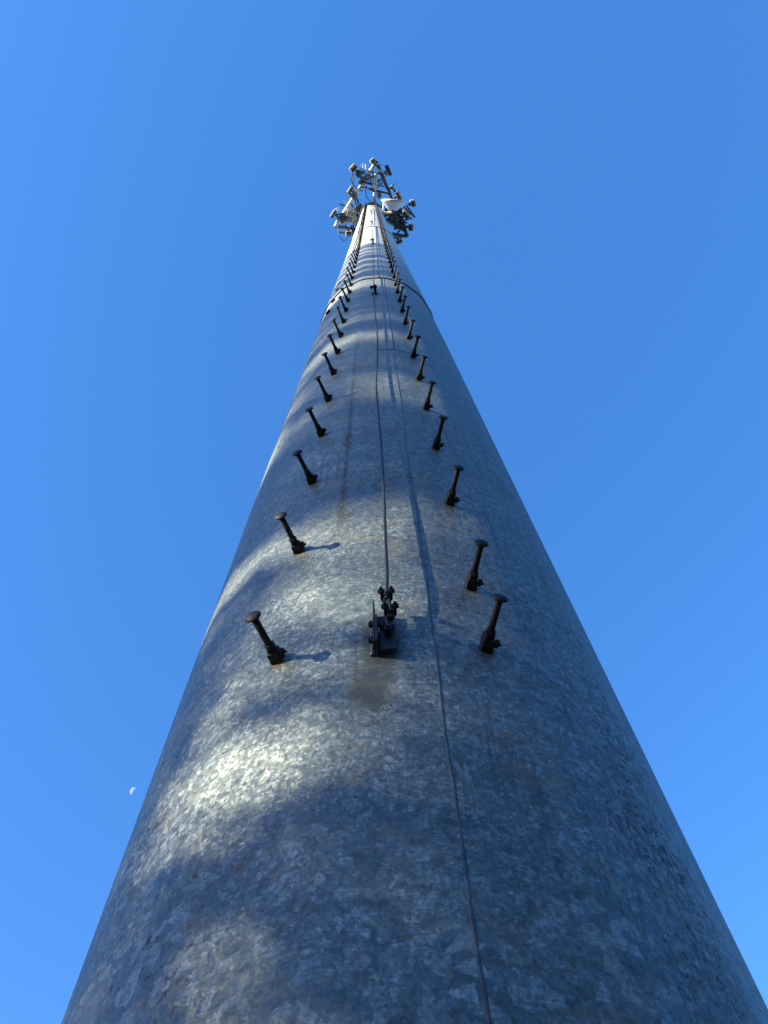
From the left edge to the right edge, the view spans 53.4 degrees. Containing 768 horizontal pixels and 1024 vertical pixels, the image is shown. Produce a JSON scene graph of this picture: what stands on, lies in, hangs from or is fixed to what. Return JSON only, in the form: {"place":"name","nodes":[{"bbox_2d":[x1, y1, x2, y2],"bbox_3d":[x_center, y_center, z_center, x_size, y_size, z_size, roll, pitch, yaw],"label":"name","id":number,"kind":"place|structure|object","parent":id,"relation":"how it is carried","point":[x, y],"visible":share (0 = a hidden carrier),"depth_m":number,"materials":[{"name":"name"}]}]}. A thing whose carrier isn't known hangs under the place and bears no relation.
{"place":"outdoors","nodes":[
{"label":"outdoors","id":0,"kind":"place"},
{"bbox_2d":[0,0,767,1023],"label":"sky","id":1,"kind":"structure","parent":0,"point":[587,180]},
{"label":"ground","id":2,"kind":"structure","parent":0,"visible":0},
{"bbox_2d":[61,202,767,1023],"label":"monopole","id":3,"kind":"object","parent":2,"relation":"on","point":[455,808],"visible":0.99,"depth_m":1.93,"materials":[{"name":"metal"}]},
{"bbox_2d":[370,284,377,294],"bbox_3d":[-0.127,-2.755,9.443,0.088,0.160,0.118,-3,-66,0],"label":"cable guide","id":4,"kind":"object","parent":3,"relation":"attached to","point":[374,286],"visible":1,"depth_m":9.42,"materials":[{"name":"metal"}]},
{"bbox_2d":[334,160,414,238],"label":"antenna platform","id":5,"kind":"structure","parent":3,"relation":"attached to","point":[366,177],"depth_m":42.87,"materials":[{"name":"grey metal"}]},
{"bbox_2d":[330,208,337,217],"bbox_3d":[-2.773,-16.974,43.515,0.375,2.300,0.500,33,-71,-14],"label":"panel antenna","id":6,"kind":"object","parent":5,"relation":"attached to","point":[333,213],"visible":0.96,"depth_m":42.66,"materials":[{"name":"white plastic"}]},
{"bbox_2d":[339,213,348,222],"bbox_3d":[-2.271,-16.600,43.243,0.460,0.616,0.475,-31,-69,12],"label":"radio unit","id":7,"kind":"object","parent":5,"relation":"attached to","point":[343,219],"visible":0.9,"depth_m":42.97,"materials":[{"name":"grey metal"}]},
{"bbox_2d":[346,226,351,236],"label":"panel antenna","id":8,"kind":"object","parent":5,"relation":"attached to","point":[349,232],"visible":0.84,"depth_m":43.09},
{"bbox_2d":[347,185,354,193],"bbox_3d":[-1.817,-18.098,43.034,0.375,2.300,0.460,33,-71,-14],"label":"panel antenna","id":9,"kind":"object","parent":5,"relation":"attached to","point":[350,190],"visible":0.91,"depth_m":42.18,"materials":[{"name":"white plastic"}]},
{"bbox_2d":[346,207,356,218],"bbox_3d":[-1.819,-16.839,43.091,0.520,0.716,0.555,16,-67,-8],"label":"radio unit","id":10,"kind":"object","parent":5,"relation":"attached to","point":[352,213],"visible":0.92,"depth_m":42.77,"materials":[{"name":"grey metal"}]},
{"bbox_2d":[349,164,357,172],"bbox_3d":[-1.629,-18.961,42.272,0.420,1.600,0.476,-42,-72,16],"label":"panel antenna","id":11,"kind":"object","parent":5,"relation":"attached to","point":[353,167],"visible":0.94,"depth_m":41.73,"materials":[{"name":"white plastic"}]},
{"bbox_2d":[351,193,356,198],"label":"radio unit","id":12,"kind":"object","parent":5,"relation":"attached to","point":[354,195],"visible":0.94,"depth_m":42.42,"materials":[{"name":"grey metal"}]},
{"bbox_2d":[351,216,358,225],"bbox_3d":[-1.593,-16.404,43.124,0.420,0.616,0.475,-16,-67,6],"label":"radio unit","id":13,"kind":"object","parent":5,"relation":"attached to","point":[355,221],"visible":0.8,"depth_m":42.85,"materials":[{"name":"grey metal"}]},
{"bbox_2d":[355,204,361,212],"bbox_3d":[-1.421,-17.080,43.046,0.400,0.616,0.415,30,-70,-13],"label":"radio unit","id":14,"kind":"object","parent":5,"relation":"attached to","point":[357,208],"visible":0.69,"depth_m":42.77,"materials":[{"name":"grey metal"}]},
{"bbox_2d":[355,170,362,177],"bbox_3d":[-1.369,-18.671,42.233,0.360,0.616,0.395,-40,-71,15],"label":"radio unit","id":15,"kind":"object","parent":5,"relation":"attached to","point":[359,174],"visible":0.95,"depth_m":41.97,"materials":[{"name":"grey metal"}]},
{"bbox_2d":[370,157,375,165],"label":"panel antenna","id":16,"kind":"object","parent":5,"relation":"attached to","point":[372,160],"visible":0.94,"depth_m":41.59,"materials":[{"name":"white plastic"}]},
{"bbox_2d":[384,165,391,175],"bbox_3d":[0.151,-19.014,42.609,0.376,2.000,0.580,-23,-68,9],"label":"panel antenna","id":17,"kind":"object","parent":5,"relation":"attached to","point":[388,171],"visible":0.92,"depth_m":41.91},
{"bbox_2d":[389,213,396,222],"bbox_3d":[0.512,-16.581,43.194,0.420,0.616,0.475,-21,-67,8],"label":"radio unit","id":18,"kind":"object","parent":5,"relation":"attached to","point":[393,218],"visible":0.89,"depth_m":42.92,"materials":[{"name":"black metal"}]},
{"bbox_2d":[393,191,401,199],"bbox_3d":[0.739,-17.833,43.144,0.436,2.400,0.440,-23,-68,9],"label":"panel antenna","id":19,"kind":"object","parent":5,"relation":"attached to","point":[398,196],"visible":0.94,"depth_m":42.25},
{"bbox_2d":[393,221,401,228],"bbox_3d":[0.740,-16.259,43.231,0.360,0.616,0.415,35,-71,-15],"label":"radio unit","id":20,"kind":"object","parent":5,"relation":"attached to","point":[396,224],"visible":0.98,"depth_m":42.96,"materials":[{"name":"black metal"}]},
{"bbox_2d":[395,237,402,244],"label":"panel antenna","id":21,"kind":"object","parent":5,"relation":"attached to","point":[399,241],"visible":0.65,"depth_m":43.32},
{"bbox_2d":[396,207,402,214],"bbox_3d":[0.860,-16.945,43.039,0.340,0.616,0.395,11,-67,-6],"label":"radio unit","id":22,"kind":"object","parent":5,"relation":"attached to","point":[399,211],"visible":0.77,"depth_m":42.77,"materials":[{"name":"grey metal"}]},
{"bbox_2d":[402,210,410,219],"bbox_3d":[1.166,-16.900,43.511,0.474,2.300,0.460,-37,-71,14],"label":"panel antenna","id":23,"kind":"object","parent":5,"relation":"attached to","point":[405,214],"visible":0.84,"depth_m":42.66,"materials":[{"name":"grey plastic"}]},
{"bbox_2d":[405,223,413,230],"bbox_3d":[1.443,-16.258,43.582,0.480,1.700,0.388,-3,-66,0],"label":"panel antenna","id":24,"kind":"object","parent":5,"relation":"attached to","point":[410,226],"visible":0.97,"depth_m":43.04,"materials":[{"name":"grey plastic"}]},
{"bbox_2d":[407,199,415,206],"bbox_3d":[1.560,-17.544,43.451,0.436,2.300,0.340,-14,-67,5],"label":"panel antenna","id":25,"kind":"object","parent":5,"relation":"attached to","point":[412,202],"visible":1,"depth_m":42.64,"materials":[{"name":"white plastic"}]},
{"bbox_2d":[368,586,398,656],"bbox_3d":[-0.001,0.335,2.367,0.097,0.258,0.106,-3,-66,0],"label":"cable bracket","id":26,"kind":"object","parent":3,"relation":"attached to","point":[386,637],"visible":1,"depth_m":2.34,"materials":[{"name":"metal"}]},
{"bbox_2d":[371,209,388,599],"bbox_3d":[-0.373,-8.895,23.518,0.034,45.985,0.342,-3,-66,0],"label":"safety cable","id":27,"kind":"object","parent":26,"relation":"attached to","point":[385,532],"visible":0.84,"depth_m":3.40,"materials":[{"name":"metal"}]},
{"bbox_2d":[381,199,405,213],"bbox_3d":[0.508,-16.523,41.288,1.375,1.686,0.788,-3,-66,0],"label":"microwave dish","id":28,"kind":"object","parent":3,"relation":"attached to","point":[393,205],"visible":0.98,"depth_m":41.06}
]}

